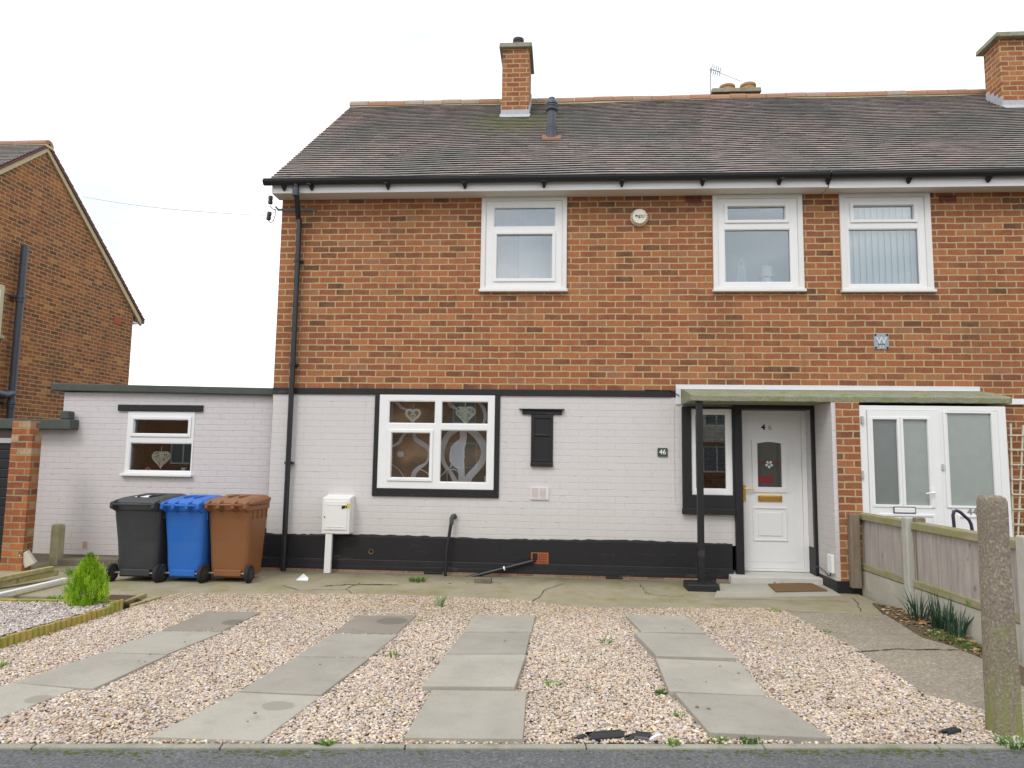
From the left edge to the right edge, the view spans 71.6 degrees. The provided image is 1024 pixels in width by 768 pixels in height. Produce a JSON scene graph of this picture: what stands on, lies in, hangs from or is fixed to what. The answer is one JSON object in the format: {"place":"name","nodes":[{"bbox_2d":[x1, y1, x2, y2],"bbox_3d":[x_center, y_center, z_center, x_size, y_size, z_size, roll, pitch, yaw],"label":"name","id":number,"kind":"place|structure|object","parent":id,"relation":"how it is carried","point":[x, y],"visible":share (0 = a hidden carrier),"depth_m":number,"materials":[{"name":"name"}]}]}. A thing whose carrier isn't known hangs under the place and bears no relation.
{"place":"outdoors","nodes":[
{"label":"outdoors","id":0,"kind":"place"},
{"bbox_2d":[0,601,111,637],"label":"gravel bed","id":1,"kind":"object","parent":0,"point":[40,611],"visible":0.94,"depth_m":6.16,"materials":[{"name":"gravel"}]},
{"bbox_2d":[60,551,111,606],"bbox_3d":[-3.942,1.822,6.586,0.430,0.537,0.411,3,-6,-23],"label":"conifer shrub","id":2,"kind":"object","parent":1,"relation":"on","point":[89,578],"visible":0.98,"depth_m":6.50,"materials":[{"name":"green plant"}]},
{"bbox_2d":[84,556,118,566],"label":"kerb block","id":3,"kind":"structure","parent":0,"point":[106,561],"depth_m":9.07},
{"bbox_2d":[0,561,882,614],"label":"apron path","id":4,"kind":"structure","parent":0,"point":[597,593],"depth_m":7.79,"materials":[{"name":"concrete"}]},
{"bbox_2d":[0,420,41,570],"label":"brick pier","id":5,"kind":"structure","parent":4,"relation":"on","point":[21,495],"depth_m":8.76,"materials":[{"name":"brick"}]},
{"bbox_2d":[19,550,36,567],"bbox_3d":[-5.948,2.145,8.720,0.119,0.180,0.099,-27,7,-14],"label":"stone block","id":6,"kind":"object","parent":4,"relation":"on","point":[29,559],"depth_m":8.68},
{"bbox_2d":[0,570,58,586],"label":"timber plank","id":7,"kind":"object","parent":4,"relation":"on","point":[30,578],"visible":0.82,"depth_m":7.79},
{"bbox_2d":[0,566,53,581],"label":"timber plank","id":8,"kind":"object","parent":7,"relation":"on","point":[26,573],"visible":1,"depth_m":7.76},
{"bbox_2d":[0,578,66,595],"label":"white plank","id":9,"kind":"object","parent":4,"relation":"on","point":[12,591],"visible":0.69,"depth_m":7.37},
{"bbox_2d":[0,411,78,561],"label":"garage","id":10,"kind":"structure","parent":4,"relation":"on","point":[65,421],"depth_m":9.48,"materials":[{"name":"concrete"}]},
{"bbox_2d":[0,443,10,561],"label":"garage door","id":11,"kind":"structure","parent":10,"relation":"in","point":[4,454],"depth_m":9.47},
{"bbox_2d":[48,523,65,564],"bbox_3d":[-5.897,2.075,9.205,0.142,0.520,0.090,0,-6,4],"label":"timber stake","id":12,"kind":"object","parent":4,"relation":"on","point":[57,540],"visible":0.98,"depth_m":9.17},
{"bbox_2d":[61,565,77,575],"bbox_3d":[-5.157,2.201,8.434,0.360,0.125,0.373,0,-6,4],"label":"weed","id":13,"kind":"object","parent":4,"relation":"on","point":[69,572],"visible":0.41,"depth_m":8.39,"materials":[{"name":"green plant"}]},
{"bbox_2d":[57,557,84,565],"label":"kerb block","id":14,"kind":"structure","parent":4,"relation":"on","point":[70,561],"depth_m":9.12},
{"bbox_2d":[108,593,161,606],"bbox_3d":[-3.787,2.118,6.952,0.577,0.045,0.538,0,-6,4],"label":"edging","id":15,"kind":"object","parent":4,"relation":"on","point":[130,600],"visible":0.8,"depth_m":6.98,"materials":[{"name":"beige wood"}]},
{"bbox_2d":[105,493,185,582],"bbox_3d":[-4.255,1.784,8.318,0.606,0.968,0.766,0,-6,4],"label":"wheelie bin","id":16,"kind":"object","parent":4,"relation":"on","point":[141,534],"visible":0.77,"depth_m":8.08,"materials":[{"name":"black plastic"}]},
{"bbox_2d":[32,383,272,566],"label":"annexe","id":17,"kind":"structure","parent":4,"relation":"on","point":[214,440],"depth_m":9.50,"materials":[{"name":"paint"}]},
{"bbox_2d":[119,411,194,476],"bbox_3d":[-4.723,0.800,9.511,0.983,0.864,0.120,0,-6,4],"label":"window","id":18,"kind":"structure","parent":17,"relation":"in","point":[132,437],"depth_m":9.51,"materials":[{"name":"white plastic"}]},
{"bbox_2d":[152,447,169,468],"bbox_3d":[-4.726,0.991,9.562,0.259,0.300,0.035,0,-6,4],"label":"hanging heart","id":19,"kind":"object","parent":17,"relation":"hanging from","point":[160,456],"visible":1,"depth_m":9.56,"materials":[{"name":"wicker"}]},
{"bbox_2d":[158,494,221,582],"bbox_3d":[-3.725,1.789,8.269,0.535,0.964,0.643,0,-6,5],"label":"wheelie bin","id":20,"kind":"object","parent":4,"relation":"on","point":[188,536],"visible":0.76,"depth_m":8.08,"materials":[{"name":"blue plastic"}]},
{"bbox_2d":[204,494,270,582],"bbox_3d":[-3.232,1.797,8.320,0.568,0.974,0.663,0,-6,4],"label":"wheelie bin","id":21,"kind":"object","parent":4,"relation":"on","point":[237,522],"visible":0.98,"depth_m":8.13,"materials":[{"name":"brown plastic"}]},
{"bbox_2d":[296,574,307,580],"bbox_3d":[-2.443,2.256,8.308,0.150,0.072,0.090,0,-6,4],"label":"paper scrap","id":22,"kind":"object","parent":4,"relation":"on","point":[302,577],"visible":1,"depth_m":8.31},
{"bbox_2d":[322,494,354,572],"bbox_3d":[-2.192,1.878,8.951,0.354,0.965,0.282,0,-6,4],"label":"meter box","id":23,"kind":"object","parent":4,"relation":"on","point":[337,514],"visible":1,"depth_m":8.85,"materials":[{"name":"white"}]},
{"bbox_2d":[324,501,347,529],"bbox_3d":[-2.199,1.639,8.849,0.292,0.355,0.017,0,-6,4],"label":"door","id":24,"kind":"structure","parent":23,"relation":"in","point":[335,518],"depth_m":8.85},
{"bbox_2d":[327,584,397,585],"bbox_3d":[-1.703,2.274,8.050,0.814,0.001,0.112,2,-6,-11],"label":"ground crack","id":25,"kind":"object","parent":4,"relation":"on","point":[368,584],"visible":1,"depth_m":8.06,"materials":[{"name":"brown"}]},
{"bbox_2d":[408,576,426,582],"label":"weed","id":26,"kind":"object","parent":4,"relation":"on","point":[413,579],"visible":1,"depth_m":8.29,"materials":[{"name":"green plant"}]},
{"bbox_2d":[474,577,491,583],"bbox_3d":[-0.338,2.302,8.324,0.200,0.065,0.110,0,-6,4],"label":"brick fragment","id":27,"kind":"object","parent":4,"relation":"on","point":[487,580],"visible":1,"depth_m":8.27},
{"bbox_2d":[261,36,830,584],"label":"brick house","id":28,"kind":"structure","parent":4,"relation":"on","point":[529,292],"depth_m":9.11,"materials":[{"name":"orange brick"}]},
{"bbox_2d":[261,195,316,222],"bbox_3d":[-2.991,-2.332,9.493,0.765,0.379,0.063,0,-6,4],"label":"insulator bracket","id":29,"kind":"object","parent":28,"relation":"attached to","point":[270,202],"visible":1,"depth_m":9.50,"materials":[{"name":"paint"}]},
{"bbox_2d":[82,196,266,215],"bbox_3d":[-6.352,-3.184,12.537,8.495,2.396,0.008,-5,-8,43],"label":"overhead cable","id":30,"kind":"object","parent":29,"relation":"attached to","point":[185,210],"visible":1,"depth_m":11.37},
{"bbox_2d":[405,403,420,422],"bbox_3d":[-1.280,0.382,9.184,0.212,0.262,0.036,0,-6,4],"label":"rope heart","id":31,"kind":"object","parent":28,"relation":"hanging from","point":[412,420],"visible":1,"depth_m":9.17,"materials":[{"name":"fabric"}]},
{"bbox_2d":[377,395,494,489],"bbox_3d":[-0.967,0.734,9.072,1.494,1.202,0.086,0,-6,4],"label":"window","id":32,"kind":"structure","parent":28,"relation":"in","point":[386,429],"depth_m":9.05,"materials":[{"name":"white plastic"}]},
{"bbox_2d":[444,514,456,575],"bbox_3d":[-0.760,2.000,8.838,0.071,0.761,0.195,-4,-7,37],"label":"stand pipe","id":33,"kind":"object","parent":28,"relation":"attached to","point":[452,518],"visible":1,"depth_m":8.80,"materials":[{"name":"black plastic"}]},
{"bbox_2d":[456,404,475,422],"bbox_3d":[-0.598,0.373,9.133,0.259,0.300,0.035,0,-6,4],"label":"hanging heart","id":34,"kind":"object","parent":28,"relation":"hanging from","point":[464,414],"visible":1,"depth_m":9.13,"materials":[{"name":"wicker"}]},
{"bbox_2d":[465,558,535,576],"bbox_3d":[-0.240,2.309,8.745,1.135,0.332,0.118,1,-6,-5],"label":"waste pipe","id":35,"kind":"object","parent":28,"relation":"attached to","point":[503,568],"visible":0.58,"depth_m":8.73,"materials":[{"name":"black plastic"}]},
{"bbox_2d":[485,201,562,286],"bbox_3d":[0.155,-1.823,9.268,0.998,1.151,0.086,0,-6,4],"label":"window","id":36,"kind":"structure","parent":28,"relation":"in","point":[492,232],"depth_m":9.24,"materials":[{"name":"white plastic"}]},
{"bbox_2d":[519,408,563,466],"bbox_3d":[0.374,0.676,8.974,0.571,0.732,0.100,0,-6,4],"label":"blocked window","id":37,"kind":"structure","parent":28,"relation":"in","point":[541,419],"depth_m":8.96,"materials":[{"name":"black paint"}]},
{"bbox_2d":[630,209,647,226],"bbox_3d":[1.641,-2.147,9.148,0.230,0.230,0.072,0,-6,4],"label":"alarm box","id":38,"kind":"object","parent":28,"relation":"attached to","point":[638,217],"visible":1,"depth_m":9.12,"materials":[{"name":"beige plastic"}]},
{"bbox_2d":[657,448,667,456],"bbox_3d":[1.876,0.850,8.846,0.123,0.106,0.021,0,-6,4],"label":"house number plaque","id":39,"kind":"object","parent":28,"relation":"attached to","point":[662,452],"visible":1,"depth_m":8.84,"materials":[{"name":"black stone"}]},
{"bbox_2d":[673,405,674,495],"bbox_3d":[2.021,0.858,8.842,0.016,1.196,0.010,0,-6,4],"label":"wall cable","id":40,"kind":"object","parent":28,"relation":"attached to","point":[674,456],"depth_m":8.83,"materials":[{"name":"paint"}]},
{"bbox_2d":[691,409,732,494],"bbox_3d":[2.477,0.842,8.828,0.501,1.063,0.070,0,-6,4],"label":"window","id":41,"kind":"structure","parent":28,"relation":"in","point":[727,412],"depth_m":8.79,"materials":[{"name":"white plastic"}]},
{"bbox_2d":[709,64,741,94],"bbox_3d":[3.958,-5.407,13.068,0.638,0.933,0.217,1,-6,-1],"label":"tv aerial","id":42,"kind":"object","parent":28,"relation":"attached to","point":[710,69],"visible":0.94,"depth_m":13.10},
{"bbox_2d":[736,259,746,281],"bbox_3d":[2.959,-1.409,9.159,0.147,0.422,0.088,0,-6,4],"label":"wire tower ornament","id":43,"kind":"object","parent":28,"relation":"on","point":[741,273],"visible":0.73,"depth_m":9.14,"materials":[{"name":"white plastic"}]},
{"bbox_2d":[717,198,798,286],"bbox_3d":[3.130,-1.799,9.062,0.999,1.156,0.086,0,-6,4],"label":"window","id":44,"kind":"structure","parent":28,"relation":"in","point":[789,223],"depth_m":9.05,"materials":[{"name":"white plastic"}]},
{"bbox_2d":[758,265,772,281],"bbox_3d":[3.266,-1.359,9.132,0.180,0.325,0.180,0,-6,4],"label":"lantern ornament","id":45,"kind":"object","parent":28,"relation":"on","point":[765,273],"visible":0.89,"depth_m":9.07,"materials":[{"name":"ceramic"}]},
{"bbox_2d":[742,414,803,568],"bbox_3d":[3.252,1.337,8.888,0.752,1.911,0.101,0,-6,4],"label":"front door","id":46,"kind":"structure","parent":28,"relation":"in","point":[771,444],"depth_m":8.89,"materials":[{"name":"white plastic"}]},
{"bbox_2d":[714,584,841,597],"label":"threshold slab","id":47,"kind":"structure","parent":4,"relation":"on","point":[746,591],"depth_m":7.85,"materials":[{"name":"concrete"}]},
{"bbox_2d":[768,583,826,591],"bbox_3d":[3.245,2.338,8.165,0.726,0.018,0.472,2,-6,-10],"label":"door mat","id":48,"kind":"object","parent":47,"relation":"on","point":[793,587],"depth_m":8.10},
{"bbox_2d":[712,31,1023,595],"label":"brick house","id":49,"kind":"structure","parent":4,"relation":"on","point":[917,214],"depth_m":8.83,"materials":[{"name":"brick"}]},
{"bbox_2d":[676,384,1011,591],"bbox_3d":[3.847,1.206,8.310,3.679,2.462,0.743,0,-6,4],"label":"porch canopy","id":50,"kind":"object","parent":49,"relation":"attached to","point":[699,396],"visible":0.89,"depth_m":8.29,"materials":[{"name":"white metal"}]},
{"bbox_2d":[847,513,861,588],"bbox_3d":[3.835,1.865,7.950,0.104,0.815,0.088,0,-6,4],"label":"timber post","id":51,"kind":"object","parent":49,"relation":"attached to","point":[854,551],"visible":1,"depth_m":7.92,"materials":[{"name":"wood"}]},
{"bbox_2d":[873,333,888,348],"bbox_3d":[4.580,-0.529,8.803,0.180,0.201,0.020,0,-6,4],"label":"hydrant plate","id":52,"kind":"object","parent":49,"relation":"attached to","point":[881,340],"visible":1,"depth_m":8.80,"materials":[{"name":"grey metal"}]},
{"bbox_2d":[845,197,927,286],"bbox_3d":[4.702,-1.783,8.953,0.963,1.166,0.086,0,-6,4],"label":"window","id":53,"kind":"structure","parent":49,"relation":"in","point":[917,223],"depth_m":8.94,"materials":[{"name":"white plastic"}]},
{"bbox_2d":[860,410,943,525],"bbox_3d":[4.413,1.301,8.028,0.888,2.004,0.127,0,-6,4],"label":"porch door","id":54,"kind":"structure","parent":49,"relation":"in","point":[905,472],"depth_m":8.08,"materials":[{"name":"white plastic"}]},
{"bbox_2d":[1008,423,1023,536],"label":"trellis","id":55,"kind":"object","parent":49,"relation":"attached to","point":[1018,523],"visible":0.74,"depth_m":8.45,"materials":[{"name":"beige wood"}]},
{"bbox_2d":[0,593,1023,745],"bbox_3d":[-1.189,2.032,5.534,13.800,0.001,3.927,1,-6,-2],"label":"gravel bed base","id":56,"kind":"object","parent":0,"point":[624,704],"visible":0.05,"depth_m":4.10,"materials":[{"name":"gravel"}]},
{"bbox_2d":[0,683,73,717],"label":"paving slab","id":57,"kind":"structure","parent":56,"relation":"on","point":[15,697],"depth_m":4.18,"materials":[{"name":"concrete"}]},
{"bbox_2d":[0,599,123,647],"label":"log edging","id":58,"kind":"object","parent":56,"relation":"on","point":[41,630],"visible":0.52,"depth_m":5.74,"materials":[{"name":"wood"}]},
{"bbox_2d":[14,653,166,690],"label":"paving slab","id":59,"kind":"structure","parent":56,"relation":"on","point":[96,671],"depth_m":4.64,"materials":[{"name":"concrete"}]},
{"bbox_2d":[102,631,222,655],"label":"paving slab","id":60,"kind":"structure","parent":56,"relation":"on","point":[167,643],"depth_m":5.39,"materials":[{"name":"concrete"}]},
{"bbox_2d":[162,611,260,631],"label":"paving slab","id":61,"kind":"structure","parent":56,"relation":"on","point":[217,621],"depth_m":6.09,"materials":[{"name":"concrete"}]},
{"bbox_2d":[149,692,319,743],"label":"paving slab","id":62,"kind":"structure","parent":56,"relation":"on","point":[227,719],"depth_m":3.85,"materials":[{"name":"concrete"}]},
{"bbox_2d":[240,657,368,696],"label":"paving slab","id":63,"kind":"structure","parent":56,"relation":"on","point":[307,676],"depth_m":4.59,"materials":[{"name":"concrete"}]},
{"bbox_2d":[296,634,396,657],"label":"paving slab","id":64,"kind":"structure","parent":56,"relation":"on","point":[352,645],"depth_m":5.36,"materials":[{"name":"concrete"}]},
{"bbox_2d":[332,615,415,634],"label":"paving slab","id":65,"kind":"structure","parent":56,"relation":"on","point":[379,624],"depth_m":6.07,"materials":[{"name":"concrete"}]},
{"bbox_2d":[432,591,446,606],"bbox_3d":[-0.711,2.083,6.899,0.190,0.173,0.166,0,-6,4],"label":"grass tuft","id":66,"kind":"object","parent":56,"relation":"on","point":[440,603],"visible":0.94,"depth_m":6.90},
{"bbox_2d":[404,690,525,747],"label":"paving slab","id":67,"kind":"structure","parent":56,"relation":"on","point":[461,716],"depth_m":3.90,"materials":[{"name":"concrete"}]},
{"bbox_2d":[422,654,525,692],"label":"paving slab","id":68,"kind":"structure","parent":56,"relation":"on","point":[490,672],"depth_m":4.67,"materials":[{"name":"concrete"}]},
{"bbox_2d":[447,632,529,654],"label":"paving slab","id":69,"kind":"structure","parent":56,"relation":"on","point":[486,643],"depth_m":5.46,"materials":[{"name":"concrete"}]},
{"bbox_2d":[465,615,534,633],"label":"paving slab","id":70,"kind":"structure","parent":56,"relation":"on","point":[501,623],"depth_m":6.13,"materials":[{"name":"concrete"}]},
{"bbox_2d":[543,679,561,687],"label":"weed","id":71,"kind":"object","parent":56,"relation":"on","point":[550,682],"visible":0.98,"depth_m":4.56,"materials":[{"name":"green plant"}]},
{"bbox_2d":[571,733,586,739],"bbox_3d":[0.348,1.830,3.686,0.098,0.015,0.036,5,-7,-32],"label":"pipe fragment","id":72,"kind":"object","parent":56,"relation":"on","point":[581,736],"visible":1,"depth_m":3.68,"materials":[{"name":"black plastic"}]},
{"bbox_2d":[585,729,624,741],"bbox_3d":[0.488,1.831,3.706,0.214,0.038,0.071,2,-6,-13],"label":"pipe fragment","id":73,"kind":"object","parent":56,"relation":"on","point":[597,736],"visible":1,"depth_m":3.68,"materials":[{"name":"black plastic"}]},
{"bbox_2d":[623,733,635,740],"bbox_3d":[0.621,1.835,3.699,0.107,0.019,0.048,5,-7,-35],"label":"pipe fragment","id":74,"kind":"object","parent":56,"relation":"on","point":[629,737],"visible":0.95,"depth_m":3.68,"materials":[{"name":"black plastic"}]},
{"bbox_2d":[412,581,869,720],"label":"fallen leaves","id":75,"kind":"object","parent":56,"relation":"on","point":[772,689],"visible":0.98,"depth_m":6.10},
{"bbox_2d":[633,731,652,740],"bbox_3d":[0.685,1.828,3.700,0.103,0.027,0.069,-1,-6,14],"label":"pipe fragment","id":76,"kind":"object","parent":56,"relation":"on","point":[641,735],"visible":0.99,"depth_m":3.68,"materials":[{"name":"black plastic"}]},
{"bbox_2d":[649,733,663,740],"bbox_3d":[0.740,1.812,3.646,0.087,0.030,0.016,4,-7,-30],"label":"white pipe stub","id":77,"kind":"object","parent":56,"relation":"on","point":[653,737],"visible":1,"depth_m":3.64,"materials":[{"name":"plastic"}]},
{"bbox_2d":[654,688,667,694],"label":"weed","id":78,"kind":"object","parent":56,"relation":"on","point":[659,691],"visible":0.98,"depth_m":4.42,"materials":[{"name":"green plant"}]},
{"bbox_2d":[625,615,704,634],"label":"paving slab","id":79,"kind":"structure","parent":56,"relation":"on","point":[657,624],"depth_m":6.15,"materials":[{"name":"concrete"}]},
{"bbox_2d":[668,737,680,745],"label":"weed","id":80,"kind":"object","parent":56,"relation":"on","point":[676,742],"visible":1,"depth_m":3.64,"materials":[{"name":"green plant"}]},
{"bbox_2d":[634,632,735,661],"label":"paving slab","id":81,"kind":"structure","parent":56,"relation":"on","point":[677,646],"depth_m":5.37,"materials":[{"name":"concrete"}]},
{"bbox_2d":[656,658,765,697],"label":"paving slab","id":82,"kind":"structure","parent":56,"relation":"on","point":[685,676],"depth_m":4.62,"materials":[{"name":"concrete"}]},
{"bbox_2d":[138,611,739,721],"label":"loose gravel","id":83,"kind":"structure","parent":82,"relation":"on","point":[697,706],"depth_m":4.74,"materials":[{"name":"gravel"}]},
{"bbox_2d":[708,735,727,743],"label":"weed","id":84,"kind":"object","parent":56,"relation":"on","point":[721,740],"visible":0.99,"depth_m":3.68,"materials":[{"name":"green plant"}]},
{"bbox_2d":[735,736,760,744],"bbox_3d":[1.230,1.845,3.701,0.152,0.032,0.142,0,-6,4],"label":"weed","id":85,"kind":"object","parent":56,"relation":"on","point":[755,740],"visible":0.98,"depth_m":3.67,"materials":[{"name":"green plant"}]},
{"bbox_2d":[675,693,830,743],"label":"paving slab","id":86,"kind":"structure","parent":56,"relation":"on","point":[731,717],"depth_m":3.93,"materials":[{"name":"concrete"}]},
{"bbox_2d":[938,726,961,735],"bbox_3d":[2.357,1.871,3.832,0.159,0.019,0.054,4,-7,-27],"label":"pipe fragment","id":87,"kind":"object","parent":56,"relation":"on","point":[952,730],"visible":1,"depth_m":3.82,"materials":[{"name":"black plastic"}]},
{"bbox_2d":[976,495,1023,737],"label":"gate post","id":88,"kind":"object","parent":56,"relation":"on","point":[1002,694],"visible":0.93,"depth_m":3.88,"materials":[{"name":"concrete"}]},
{"bbox_2d":[0,750,1023,767],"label":"pavement","id":89,"kind":"structure","parent":0,"point":[460,759],"depth_m":3.46,"materials":[{"name":"asphalt"}]},
{"bbox_2d":[0,743,1023,749],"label":"edging kerb","id":90,"kind":"structure","parent":89,"relation":"on","point":[208,746],"depth_m":3.58,"materials":[{"name":"concrete"}]},
{"bbox_2d":[320,737,337,745],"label":"weed","id":91,"kind":"object","parent":90,"relation":"on","point":[328,743],"visible":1,"depth_m":3.57,"materials":[{"name":"green plant"}]},
{"bbox_2d":[991,734,1023,749],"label":"weed","id":92,"kind":"object","parent":90,"relation":"on","point":[1010,740],"visible":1,"depth_m":3.71,"materials":[{"name":"green plant"}]},
{"bbox_2d":[6,750,1019,761],"bbox_3d":[0.184,1.837,3.521,5.304,0.004,0.135,1,-6,-2],"label":"kerb moss","id":93,"kind":"object","parent":89,"relation":"on","point":[759,754],"visible":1,"depth_m":3.54,"materials":[{"name":"plant"}]},
{"bbox_2d":[0,0,1023,387],"label":"sky","id":94,"kind":"structure","parent":0,"point":[182,105],"materials":[{"name":"white"}]},
{"bbox_2d":[788,612,1023,727],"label":"side path","id":95,"kind":"structure","parent":0,"point":[955,676],"depth_m":5.38,"materials":[{"name":"concrete"}]},
{"bbox_2d":[820,631,923,694],"bbox_3d":[2.639,2.037,5.272,0.080,0.001,1.687,1,-6,2],"label":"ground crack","id":96,"kind":"object","parent":95,"relation":"on","point":[878,665],"visible":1,"depth_m":5.07,"materials":[{"name":"concrete"}]},
{"bbox_2d":[868,648,973,650],"bbox_3d":[3.173,2.069,5.528,1.051,0.001,0.091,1,-6,-3],"label":"ground crack","id":97,"kind":"object","parent":95,"relation":"on","point":[918,649],"visible":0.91,"depth_m":5.54,"materials":[{"name":"grey"}]},
{"bbox_2d":[873,603,1023,685],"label":"soil strip","id":98,"kind":"object","parent":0,"point":[914,629],"visible":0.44,"depth_m":6.21,"materials":[{"name":"soil"}]},
{"bbox_2d":[895,589,929,620],"bbox_3d":[3.764,2.041,6.590,0.404,0.320,0.341,-2,-6,23],"label":"daffodil clump","id":99,"kind":"object","parent":98,"relation":"on","point":[915,612],"visible":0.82,"depth_m":6.57,"materials":[{"name":"green plant"}]},
{"bbox_2d":[878,605,981,656],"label":"leaf litter","id":100,"kind":"object","parent":98,"relation":"on","point":[949,642],"visible":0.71,"depth_m":6.34,"materials":[{"name":"brown plant"}]},
{"bbox_2d":[917,590,956,631],"bbox_3d":[3.772,1.981,6.220,0.447,0.364,0.476,0,-6,4],"label":"daffodil clump","id":101,"kind":"object","parent":98,"relation":"on","point":[937,622],"visible":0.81,"depth_m":6.19,"materials":[{"name":"green plant"}]},
{"bbox_2d":[859,512,1023,661],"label":"boundary fence","id":102,"kind":"object","parent":98,"relation":"on","point":[914,555],"visible":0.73,"depth_m":6.61,"materials":[{"name":"wood"}]},
{"bbox_2d":[922,628,981,652],"bbox_3d":[3.619,2.075,5.747,0.243,0.050,0.832,1,-6,-6],"label":"grass strip","id":103,"kind":"object","parent":98,"relation":"on","point":[950,639],"depth_m":5.79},
{"bbox_2d":[932,600,973,637],"bbox_3d":[3.762,1.976,5.995,0.375,0.325,0.347,0,-6,4],"label":"daffodil clump","id":104,"kind":"object","parent":98,"relation":"on","point":[957,631],"visible":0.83,"depth_m":6.00,"materials":[{"name":"green plant"}]},
{"label":"ground","id":105,"kind":"structure","parent":0,"visible":0},
{"bbox_2d":[47,594,67,598],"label":"weed","id":106,"kind":"object","parent":105,"relation":"on","point":[57,597],"visible":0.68,"depth_m":7.03,"materials":[{"name":"green plant"}]},
{"bbox_2d":[0,140,144,525],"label":"brick house","id":107,"kind":"structure","parent":105,"relation":"on","point":[70,313],"depth_m":14.74,"materials":[{"name":"brown brick"}]},
{"bbox_2d":[0,284,4,338],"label":"window","id":108,"kind":"structure","parent":107,"relation":"in","point":[2,288],"depth_m":13.45,"materials":[{"name":"white plastic"}]},
{"bbox_2d":[951,509,973,530],"bbox_3d":[4.713,1.804,7.399,0.216,0.988,0.034,0,-6,4],"label":"grab rail","id":109,"kind":"object","parent":105,"relation":"on","point":[967,518],"visible":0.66,"depth_m":7.43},
{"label":"driveway","id":110,"kind":"structure","parent":0,"visible":0},
{"bbox_2d":[0,598,117,602],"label":"timber edging","id":111,"kind":"object","parent":110,"relation":"on","point":[28,600],"visible":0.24,"depth_m":6.71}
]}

